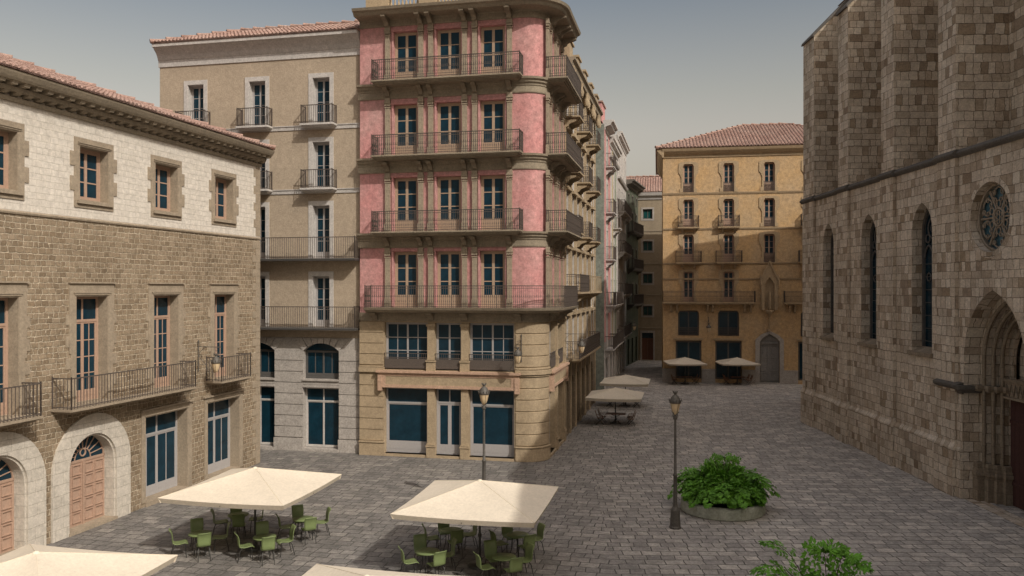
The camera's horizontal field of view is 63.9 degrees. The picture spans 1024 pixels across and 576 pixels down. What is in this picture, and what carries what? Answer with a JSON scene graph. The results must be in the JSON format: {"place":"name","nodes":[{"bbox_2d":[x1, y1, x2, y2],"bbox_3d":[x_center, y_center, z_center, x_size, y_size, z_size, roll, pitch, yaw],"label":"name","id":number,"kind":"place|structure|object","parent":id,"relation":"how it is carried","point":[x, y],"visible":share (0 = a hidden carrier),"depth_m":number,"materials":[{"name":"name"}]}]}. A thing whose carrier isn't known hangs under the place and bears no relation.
{"place":"outdoors","nodes":[
{"label":"outdoors","id":0,"kind":"place"},
{"bbox_2d":[0,53,275,555],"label":"stone house","id":1,"kind":"structure","parent":0,"point":[130,238],"depth_m":33.84,"materials":[{"name":"brown stone"}]},
{"bbox_2d":[0,131,7,188],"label":"window","id":2,"kind":"structure","parent":1,"relation":"in","point":[3,135],"depth_m":29.02,"materials":[{"name":"brown wood"}]},
{"bbox_2d":[0,298,7,414],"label":"window","id":3,"kind":"structure","parent":1,"relation":"in","point":[3,301],"depth_m":29.09,"materials":[{"name":"brown wood"}]},
{"bbox_2d":[0,480,13,553],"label":"door","id":4,"kind":"structure","parent":1,"relation":"in","point":[6,489],"depth_m":29.20,"materials":[{"name":"brown wood"}]},
{"bbox_2d":[70,456,103,527],"bbox_3d":[-17.104,8.130,32.720,0.120,2.500,2.400,0,0,14],"label":"door","id":5,"kind":"structure","parent":1,"relation":"in","point":[86,477],"depth_m":32.92,"materials":[{"name":"brown wood"}]},
{"bbox_2d":[77,296,97,401],"bbox_3d":[-17.126,2.420,32.696,0.110,4.160,1.680,0,0,14],"label":"window","id":6,"kind":"structure","parent":1,"relation":"in","point":[87,306],"depth_m":32.99,"materials":[{"name":"brown wood"}]},
{"bbox_2d":[80,148,99,201],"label":"window","id":7,"kind":"structure","parent":1,"relation":"in","point":[89,160],"depth_m":33.02,"materials":[{"name":"brown wood"}]},
{"bbox_2d":[146,411,176,496],"bbox_3d":[-16.100,7.450,37.163,0.110,3.660,2.890,0,0,14],"label":"shop window","id":8,"kind":"structure","parent":1,"relation":"in","point":[161,430],"depth_m":37.52,"materials":[{"name":"glass"}]},
{"bbox_2d":[154,295,169,387],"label":"window","id":9,"kind":"structure","parent":1,"relation":"in","point":[161,303],"depth_m":37.40,"materials":[{"name":"brown wood"}]},
{"bbox_2d":[156,165,169,211],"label":"window","id":10,"kind":"structure","parent":1,"relation":"in","point":[162,173],"depth_m":37.38,"materials":[{"name":"brown wood"}]},
{"bbox_2d":[197,340,221,371],"bbox_3d":[-14.400,3.267,39.056,1.251,1.575,0.515,0,0,14],"label":"wall lantern","id":11,"kind":"object","parent":1,"relation":"attached to","point":[215,361],"depth_m":38.90,"materials":[{"name":"grey paint"}]},
{"bbox_2d":[208,399,229,473],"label":"shop window","id":12,"kind":"structure","parent":1,"relation":"in","point":[219,411],"depth_m":41.83,"materials":[{"name":"glass"}]},
{"bbox_2d":[215,178,225,218],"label":"window","id":13,"kind":"structure","parent":1,"relation":"in","point":[220,185],"depth_m":41.76,"materials":[{"name":"brown wood"}]},
{"bbox_2d":[215,295,225,376],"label":"window","id":14,"kind":"structure","parent":1,"relation":"in","point":[220,300],"depth_m":41.86,"materials":[{"name":"brown wood"}]},
{"bbox_2d":[149,19,359,453],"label":"cream house","id":15,"kind":"structure","parent":0,"point":[290,92],"depth_m":48.08,"materials":[{"name":"beige paint"}]},
{"bbox_2d":[192,87,202,120],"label":"window","id":16,"kind":"structure","parent":15,"relation":"in","point":[197,92],"depth_m":49.87,"materials":[{"name":"grey paint"}]},
{"bbox_2d":[253,83,264,124],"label":"window","id":17,"kind":"structure","parent":15,"relation":"in","point":[258,88],"depth_m":49.00,"materials":[{"name":"grey paint"}]},
{"bbox_2d":[260,208,264,258],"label":"window","id":18,"kind":"structure","parent":15,"relation":"in","point":[262,210],"depth_m":48.95,"materials":[{"name":"grey paint"}]},
{"bbox_2d":[260,277,264,325],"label":"window","id":19,"kind":"structure","parent":15,"relation":"in","point":[262,279],"depth_m":48.95,"materials":[{"name":"glass"}]},
{"bbox_2d":[260,349,274,376],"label":"window","id":20,"kind":"structure","parent":15,"relation":"in","point":[267,357],"depth_m":48.82,"materials":[{"name":"blue glass"}]},
{"bbox_2d":[260,386,274,444],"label":"shop window","id":21,"kind":"structure","parent":15,"relation":"in","point":[267,393],"depth_m":48.84,"materials":[{"name":"blue glass"}]},
{"bbox_2d":[316,79,328,122],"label":"window","id":22,"kind":"structure","parent":15,"relation":"in","point":[322,86],"depth_m":48.11,"materials":[{"name":"grey paint"}]},
{"bbox_2d":[316,143,328,186],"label":"window","id":23,"kind":"structure","parent":15,"relation":"in","point":[322,149],"depth_m":48.12,"materials":[{"name":"grey paint"}]},
{"bbox_2d":[316,206,328,257],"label":"window","id":24,"kind":"structure","parent":15,"relation":"in","point":[322,213],"depth_m":48.15,"materials":[{"name":"grey paint"}]},
{"bbox_2d":[316,276,328,326],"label":"window","id":25,"kind":"structure","parent":15,"relation":"in","point":[322,282],"depth_m":48.15,"materials":[{"name":"glass"}]},
{"bbox_2d":[306,350,338,378],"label":"window","id":26,"kind":"structure","parent":15,"relation":"in","point":[319,363],"depth_m":48.08,"materials":[{"name":"blue glass"}]},
{"bbox_2d":[306,387,338,447],"bbox_3d":[-11.006,7.560,48.082,2.230,3.480,0.110,0,0,12],"label":"shop window","id":27,"kind":"structure","parent":15,"relation":"in","point":[322,404],"depth_m":48.10,"materials":[{"name":"blue glass"}]},
{"bbox_2d":[0,0,842,175],"label":"sky","id":28,"kind":"structure","parent":0,"point":[665,71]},
{"bbox_2d":[46,360,1023,575],"bbox_3d":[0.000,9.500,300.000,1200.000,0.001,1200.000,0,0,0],"label":"ground","id":29,"kind":"structure","parent":0,"point":[607,511],"depth_m":34.60,"materials":[{"name":"stone"}]},
{"bbox_2d":[0,543,177,575],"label":"parasol","id":30,"kind":"object","parent":29,"relation":"on","point":[29,559],"visible":1,"depth_m":20.75,"materials":[{"name":"beige fabric"}]},
{"bbox_2d":[190,518,203,550],"bbox_3d":[-11.492,8.998,30.039,0.467,1.011,0.646,0,0,-29],"label":"cafe chair","id":31,"kind":"object","parent":29,"relation":"on","point":[196,524],"visible":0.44,"depth_m":30.21,"materials":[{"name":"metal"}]},
{"bbox_2d":[196,532,210,562],"bbox_3d":[-10.782,8.998,28.719,0.467,1.011,0.646,0,0,-26],"label":"cafe chair","id":32,"kind":"object","parent":29,"relation":"on","point":[203,539],"visible":1,"depth_m":28.52,"materials":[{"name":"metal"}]},
{"bbox_2d":[232,514,245,540],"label":"cafe chair","id":33,"kind":"object","parent":29,"relation":"on","point":[238,520],"visible":0.99,"depth_m":30.88,"materials":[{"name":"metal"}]},
{"bbox_2d":[234,531,253,562],"bbox_3d":[-9.353,8.998,28.649,0.646,1.011,0.467,0,0,-28],"label":"cafe chair","id":34,"kind":"object","parent":29,"relation":"on","point":[247,545],"visible":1,"depth_m":28.58,"materials":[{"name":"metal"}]},
{"bbox_2d":[158,467,341,550],"bbox_3d":[-9.400,8.018,30.060,4.710,2.957,4.710,0,0,12],"label":"parasol","id":35,"kind":"object","parent":29,"relation":"on","point":[255,488],"visible":0.97,"depth_m":28.81,"materials":[{"name":"beige fabric"}]},
{"bbox_2d":[256,521,269,552],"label":"cafe chair","id":36,"kind":"object","parent":29,"relation":"on","point":[262,527],"visible":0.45,"depth_m":29.84,"materials":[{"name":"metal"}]},
{"bbox_2d":[260,536,274,566],"bbox_3d":[-8.419,8.998,28.319,0.467,1.011,0.646,0,0,-22],"label":"cafe chair","id":37,"kind":"object","parent":29,"relation":"on","point":[267,543],"visible":1,"depth_m":28.11,"materials":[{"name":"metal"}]},
{"bbox_2d":[276,524,295,556],"bbox_3d":[-8.048,8.998,29.286,0.646,1.011,0.467,0,0,-32],"label":"cafe chair","id":38,"kind":"object","parent":29,"relation":"on","point":[289,539],"visible":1,"depth_m":29.31,"materials":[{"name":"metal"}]},
{"bbox_2d":[292,504,303,527],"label":"cafe chair","id":39,"kind":"object","parent":29,"relation":"on","point":[297,510],"visible":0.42,"depth_m":32.11,"materials":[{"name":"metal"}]},
{"bbox_2d":[301,517,316,544],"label":"cafe chair","id":40,"kind":"object","parent":29,"relation":"on","point":[309,524],"visible":1,"depth_m":30.44,"materials":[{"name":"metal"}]},
{"bbox_2d":[302,564,453,575],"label":"parasol","id":41,"kind":"object","parent":29,"relation":"on","point":[321,570],"visible":1,"depth_m":20.57,"materials":[{"name":"beige fabric"}]},
{"bbox_2d":[413,534,428,562],"bbox_3d":[-3.098,8.998,28.058,0.467,1.011,0.646,0,0,-19],"label":"cafe chair","id":42,"kind":"object","parent":29,"relation":"on","point":[419,540],"visible":0.53,"depth_m":28.25,"materials":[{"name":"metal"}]},
{"bbox_2d":[416,547,439,573],"bbox_3d":[-2.800,9.131,27.350,0.800,0.746,0.800,0,0,-30],"label":"cafe table","id":43,"kind":"object","parent":29,"relation":"on","point":[427,551],"visible":0.9,"depth_m":27.30,"materials":[{"name":"metal"}]},
{"bbox_2d":[426,550,446,574],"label":"cafe chair","id":44,"kind":"object","parent":29,"relation":"on","point":[439,558],"visible":1,"depth_m":26.55,"materials":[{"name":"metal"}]},
{"bbox_2d":[447,530,463,557],"bbox_3d":[-2.002,8.998,29.057,0.467,1.011,0.646,0,0,-19],"label":"cafe chair","id":45,"kind":"object","parent":29,"relation":"on","point":[458,535],"visible":0.73,"depth_m":28.87,"materials":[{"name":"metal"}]},
{"bbox_2d":[351,0,581,461],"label":"pink corner building","id":46,"kind":"structure","parent":29,"relation":"on","point":[467,164],"depth_m":45.70,"materials":[{"name":"paint"}]},
{"bbox_2d":[395,252,416,305],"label":"window","id":47,"kind":"structure","parent":46,"relation":"in","point":[405,262],"depth_m":46.56,"materials":[{"name":"beige wood"}]},
{"bbox_2d":[395,178,416,230],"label":"window","id":48,"kind":"structure","parent":46,"relation":"in","point":[405,188],"depth_m":46.54,"materials":[{"name":"beige wood"}]},
{"bbox_2d":[395,105,416,153],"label":"window","id":49,"kind":"structure","parent":46,"relation":"in","point":[405,115],"depth_m":46.54,"materials":[{"name":"beige wood"}]},
{"bbox_2d":[395,32,416,78],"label":"window","id":50,"kind":"structure","parent":46,"relation":"in","point":[405,43],"depth_m":46.54,"materials":[{"name":"beige wood"}]},
{"bbox_2d":[386,322,427,368],"bbox_3d":[-5.905,3.270,46.636,2.560,2.660,0.100,0,0,12],"label":"window","id":51,"kind":"structure","parent":46,"relation":"in","point":[401,337],"depth_m":46.65,"materials":[{"name":"glass"}]},
{"bbox_2d":[386,387,427,452],"bbox_3d":[-5.907,7.480,46.654,2.560,3.720,0.110,0,0,12],"label":"shop window","id":52,"kind":"structure","parent":46,"relation":"in","point":[406,408],"depth_m":46.66,"materials":[{"name":"blue glass"}]},
{"bbox_2d":[437,323,460,369],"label":"window","id":53,"kind":"structure","parent":46,"relation":"in","point":[448,334],"depth_m":46.09,"materials":[{"name":"glass"}]},
{"bbox_2d":[437,389,460,454],"bbox_3d":[-3.489,7.480,46.130,1.520,3.720,0.110,0,0,12],"label":"shop door","id":54,"kind":"structure","parent":46,"relation":"in","point":[448,400],"depth_m":46.12,"materials":[{"name":"grey paint"}]},
{"bbox_2d":[438,251,460,307],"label":"window","id":55,"kind":"structure","parent":46,"relation":"in","point":[449,262],"depth_m":46.00,"materials":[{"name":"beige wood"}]},
{"bbox_2d":[438,177,460,230],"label":"window","id":56,"kind":"structure","parent":46,"relation":"in","point":[449,188],"depth_m":46.01,"materials":[{"name":"beige wood"}]},
{"bbox_2d":[438,103,460,152],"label":"window","id":57,"kind":"structure","parent":46,"relation":"in","point":[449,114],"depth_m":46.01,"materials":[{"name":"beige wood"}]},
{"bbox_2d":[438,29,460,75],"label":"window","id":58,"kind":"structure","parent":46,"relation":"in","point":[449,41],"depth_m":46.01,"materials":[{"name":"beige wood"}]},
{"bbox_2d":[470,323,513,370],"bbox_3d":[-1.061,3.270,45.590,2.560,2.660,0.100,0,0,12],"label":"window","id":59,"kind":"structure","parent":46,"relation":"in","point":[485,338],"depth_m":45.56,"materials":[{"name":"glass"}]},
{"bbox_2d":[470,390,513,456],"bbox_3d":[-1.055,7.480,45.604,2.560,3.720,0.110,0,0,12],"label":"shop window","id":60,"kind":"structure","parent":46,"relation":"in","point":[499,411],"depth_m":45.58,"materials":[{"name":"blue glass"}]},
{"bbox_2d":[481,251,504,307],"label":"window","id":61,"kind":"structure","parent":46,"relation":"in","point":[492,262],"depth_m":45.47,"materials":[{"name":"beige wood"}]},
{"bbox_2d":[481,175,504,229],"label":"window","id":62,"kind":"structure","parent":46,"relation":"in","point":[492,187],"depth_m":45.47,"materials":[{"name":"beige wood"}]},
{"bbox_2d":[481,100,504,150],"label":"window","id":63,"kind":"structure","parent":46,"relation":"in","point":[492,112],"depth_m":45.47,"materials":[{"name":"beige wood"}]},
{"bbox_2d":[481,26,504,73],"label":"window","id":64,"kind":"structure","parent":46,"relation":"in","point":[492,38],"depth_m":45.47,"materials":[{"name":"beige wood"}]},
{"bbox_2d":[390,479,557,569],"bbox_3d":[-1.100,8.018,28.070,4.710,2.957,4.710,0,0,12],"label":"parasol","id":65,"kind":"object","parent":29,"relation":"on","point":[479,502],"visible":0.95,"depth_m":26.85,"materials":[{"name":"beige fabric"}]},
{"bbox_2d":[478,383,489,479],"bbox_3d":[-1.199,6.777,35.199,0.531,5.441,0.531,0,0,0],"label":"street lamp","id":66,"kind":"object","parent":29,"relation":"on","point":[483,392],"visible":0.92,"depth_m":35.13,"materials":[{"name":"metal"}]},
{"bbox_2d":[473,551,495,575],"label":"cafe chair","id":67,"kind":"object","parent":29,"relation":"on","point":[488,566],"visible":1,"depth_m":26.36,"materials":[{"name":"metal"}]},
{"bbox_2d":[484,539,501,575],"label":"cafe chair","id":68,"kind":"object","parent":29,"relation":"on","point":[490,548],"visible":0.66,"depth_m":27.60,"materials":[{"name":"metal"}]},
{"bbox_2d":[492,553,515,575],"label":"cafe table","id":69,"kind":"object","parent":29,"relation":"on","point":[503,557],"visible":0.93,"depth_m":26.79,"materials":[{"name":"metal"}]},
{"bbox_2d":[503,556,523,575],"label":"cafe chair","id":70,"kind":"object","parent":29,"relation":"on","point":[516,565],"visible":1,"depth_m":25.96,"materials":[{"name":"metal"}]},
{"bbox_2d":[506,531,528,552],"bbox_3d":[0.200,9.131,29.200,0.800,0.746,0.800,0,0,41],"label":"cafe table","id":71,"kind":"object","parent":29,"relation":"on","point":[517,535],"visible":0.81,"depth_m":29.18,"materials":[{"name":"metal"}]},
{"bbox_2d":[517,534,535,563],"bbox_3d":[0.521,8.998,28.551,0.467,1.011,0.646,0,0,-25],"label":"cafe chair","id":72,"kind":"object","parent":29,"relation":"on","point":[530,538],"visible":0.59,"depth_m":28.36,"materials":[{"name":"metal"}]},
{"bbox_2d":[521,542,534,575],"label":"cafe chair","id":73,"kind":"object","parent":29,"relation":"on","point":[529,549],"visible":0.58,"depth_m":27.23,"materials":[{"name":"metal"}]},
{"bbox_2d":[535,522,545,552],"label":"cafe chair","id":74,"kind":"object","parent":29,"relation":"on","point":[540,530],"visible":0.54,"depth_m":29.55,"materials":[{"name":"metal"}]},
{"bbox_2d":[564,42,602,436],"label":"street building","id":75,"kind":"structure","parent":29,"relation":"on","point":[582,119],"depth_m":58.21,"materials":[{"name":"stone"}]},
{"bbox_2d":[596,100,617,389],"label":"street house","id":76,"kind":"structure","parent":29,"relation":"on","point":[605,172],"depth_m":74.11,"materials":[{"name":"beige paint"}]},
{"bbox_2d":[585,387,643,423],"bbox_3d":[7.250,8.233,57.600,3.809,2.527,3.809,0,0,12],"label":"parasol","id":77,"kind":"object","parent":29,"relation":"on","point":[615,394],"visible":1,"depth_m":56.47,"materials":[{"name":"beige fabric"}]},
{"bbox_2d":[609,136,623,386],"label":"street house","id":78,"kind":"structure","parent":29,"relation":"on","point":[614,229],"depth_m":82.86,"materials":[{"name":"paint"}]},
{"bbox_2d":[599,374,649,406],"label":"parasol","id":79,"kind":"object","parent":29,"relation":"on","point":[625,380],"visible":0.97,"depth_m":65.03,"materials":[{"name":"beige fabric"}]},
{"bbox_2d":[626,179,645,365],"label":"street house","id":80,"kind":"structure","parent":29,"relation":"on","point":[634,263],"depth_m":103.78,"materials":[{"name":"stone"}]},
{"bbox_2d":[669,391,681,529],"bbox_3d":[6.461,6.777,32.499,0.531,5.441,0.531,0,0,0],"label":"street lamp","id":81,"kind":"object","parent":29,"relation":"on","point":[675,401],"visible":1,"depth_m":32.42,"materials":[{"name":"metal"}]},
{"bbox_2d":[664,357,707,384],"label":"parasol","id":82,"kind":"object","parent":29,"relation":"on","point":[684,361],"visible":1,"depth_m":80.01,"materials":[{"name":"beige fabric"}]},
{"bbox_2d":[681,496,765,520],"bbox_3d":[9.000,9.248,35.100,3.520,0.497,3.467,0,0,0],"label":"planter","id":83,"kind":"object","parent":29,"relation":"on","point":[719,512],"visible":0.39,"depth_m":33.61,"materials":[{"name":"concrete"}]},
{"bbox_2d":[667,452,780,508],"bbox_3d":[9.027,8.228,35.190,4.317,2.138,4.138,0,0,-32],"label":"fern shrub","id":84,"kind":"object","parent":83,"relation":"in","point":[733,485],"visible":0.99,"depth_m":34.36,"materials":[{"name":"green plant"}]},
{"bbox_2d":[655,122,802,383],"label":"ochre building","id":85,"kind":"structure","parent":29,"relation":"on","point":[732,196],"depth_m":82.18,"materials":[{"name":"yellow paint"}]},
{"bbox_2d":[683,164,693,190],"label":"window","id":86,"kind":"structure","parent":85,"relation":"in","point":[688,170],"depth_m":83.11,"materials":[{"name":"brown wood"}]},
{"bbox_2d":[683,200,693,226],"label":"window","id":87,"kind":"structure","parent":85,"relation":"in","point":[688,205],"depth_m":83.09,"materials":[{"name":"brown wood"}]},
{"bbox_2d":[683,235,693,260],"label":"window","id":88,"kind":"structure","parent":85,"relation":"in","point":[688,240],"depth_m":83.11,"materials":[{"name":"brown wood"}]},
{"bbox_2d":[683,272,693,300],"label":"window","id":89,"kind":"structure","parent":85,"relation":"in","point":[688,285],"depth_m":83.11,"materials":[{"name":"brown wood"}]},
{"bbox_2d":[678,311,698,335],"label":"window","id":90,"kind":"structure","parent":85,"relation":"in","point":[685,318],"depth_m":83.13,"materials":[{"name":"blue glass"}]},
{"bbox_2d":[676,341,700,378],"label":"shop window","id":91,"kind":"structure","parent":85,"relation":"in","point":[688,349],"depth_m":83.13,"materials":[{"name":"blue glass"}]},
{"bbox_2d":[715,341,740,378],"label":"shop window","id":92,"kind":"structure","parent":85,"relation":"in","point":[723,349],"depth_m":82.48,"materials":[{"name":"blue glass"}]},
{"bbox_2d":[723,163,733,191],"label":"window","id":93,"kind":"structure","parent":85,"relation":"in","point":[728,169],"depth_m":82.42,"materials":[{"name":"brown wood"}]},
{"bbox_2d":[723,199,733,225],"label":"window","id":94,"kind":"structure","parent":85,"relation":"in","point":[728,204],"depth_m":82.42,"materials":[{"name":"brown wood"}]},
{"bbox_2d":[723,235,733,260],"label":"window","id":95,"kind":"structure","parent":85,"relation":"in","point":[728,240],"depth_m":82.42,"materials":[{"name":"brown wood"}]},
{"bbox_2d":[723,272,733,300],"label":"window","id":96,"kind":"structure","parent":85,"relation":"in","point":[728,285],"depth_m":82.42,"materials":[{"name":"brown wood"}]},
{"bbox_2d":[718,311,738,335],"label":"window","id":97,"kind":"structure","parent":85,"relation":"in","point":[726,319],"depth_m":82.44,"materials":[{"name":"blue glass"}]},
{"bbox_2d":[764,162,773,190],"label":"window","id":98,"kind":"structure","parent":85,"relation":"in","point":[768,167],"depth_m":81.74,"materials":[{"name":"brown wood"}]},
{"bbox_2d":[764,198,773,226],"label":"window","id":99,"kind":"structure","parent":85,"relation":"in","point":[768,202],"depth_m":81.74,"materials":[{"name":"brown wood"}]},
{"bbox_2d":[764,234,773,260],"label":"window","id":100,"kind":"structure","parent":85,"relation":"in","point":[768,238],"depth_m":81.74,"materials":[{"name":"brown wood"}]},
{"bbox_2d":[760,334,778,381],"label":"door","id":101,"kind":"structure","parent":85,"relation":"in","point":[769,345],"depth_m":81.70,"materials":[{"name":"wood"}]},
{"bbox_2d":[798,342,801,379],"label":"shop window","id":102,"kind":"structure","parent":85,"relation":"in","point":[799,343],"depth_m":81.26,"materials":[{"name":"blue glass"}]},
{"bbox_2d":[715,357,760,384],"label":"parasol","id":103,"kind":"object","parent":29,"relation":"on","point":[737,361],"visible":0.99,"depth_m":79.91,"materials":[{"name":"beige fabric"}]},
{"bbox_2d":[800,0,1023,527],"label":"gothic church","id":104,"kind":"structure","parent":29,"relation":"on","point":[912,201],"depth_m":42.05,"materials":[{"name":"stone"}]},
{"bbox_2d":[831,233,833,332],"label":"lancet window","id":105,"kind":"structure","parent":104,"relation":"in","point":[832,241],"depth_m":54.48,"materials":[{"name":"black glass"}]},
{"bbox_2d":[870,221,875,338],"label":"lancet window","id":106,"kind":"structure","parent":104,"relation":"in","point":[873,231],"depth_m":48.13,"materials":[{"name":"black glass"}]},
{"bbox_2d":[922,209,931,346],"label":"lancet window","id":107,"kind":"structure","parent":104,"relation":"in","point":[927,224],"depth_m":41.64,"materials":[{"name":"glass"}]},
{"bbox_2d":[978,182,1009,251],"bbox_3d":[20.753,-3.020,34.942,0.323,3.000,3.000,0,0,1],"label":"rose window","id":108,"kind":"structure","parent":104,"relation":"in","point":[994,209],"depth_m":35.29,"materials":[{"name":"stone"}]},
{"bbox_2d":[1010,400,1023,509],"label":"door","id":109,"kind":"structure","parent":104,"relation":"in","point":[1017,408],"depth_m":35.46,"materials":[{"name":"wood"}]},
{"bbox_2d":[610,131,631,375],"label":"street house","id":110,"kind":"structure","parent":0,"point":[624,246],"depth_m":93.03,"materials":[{"name":"paint"}]},
{"bbox_2d":[626,175,661,360],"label":"house","id":111,"kind":"structure","parent":0,"point":[650,276],"depth_m":107.75,"materials":[{"name":"beige paint"}]},
{"bbox_2d":[642,338,652,359],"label":"door","id":112,"kind":"structure","parent":111,"relation":"in","point":[647,343],"depth_m":108.00,"materials":[{"name":"red wood"}]},
{"bbox_2d":[749,536,874,575],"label":"fern shrub","id":113,"kind":"object","parent":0,"point":[841,551],"visible":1,"depth_m":21.82,"materials":[{"name":"green plant"}]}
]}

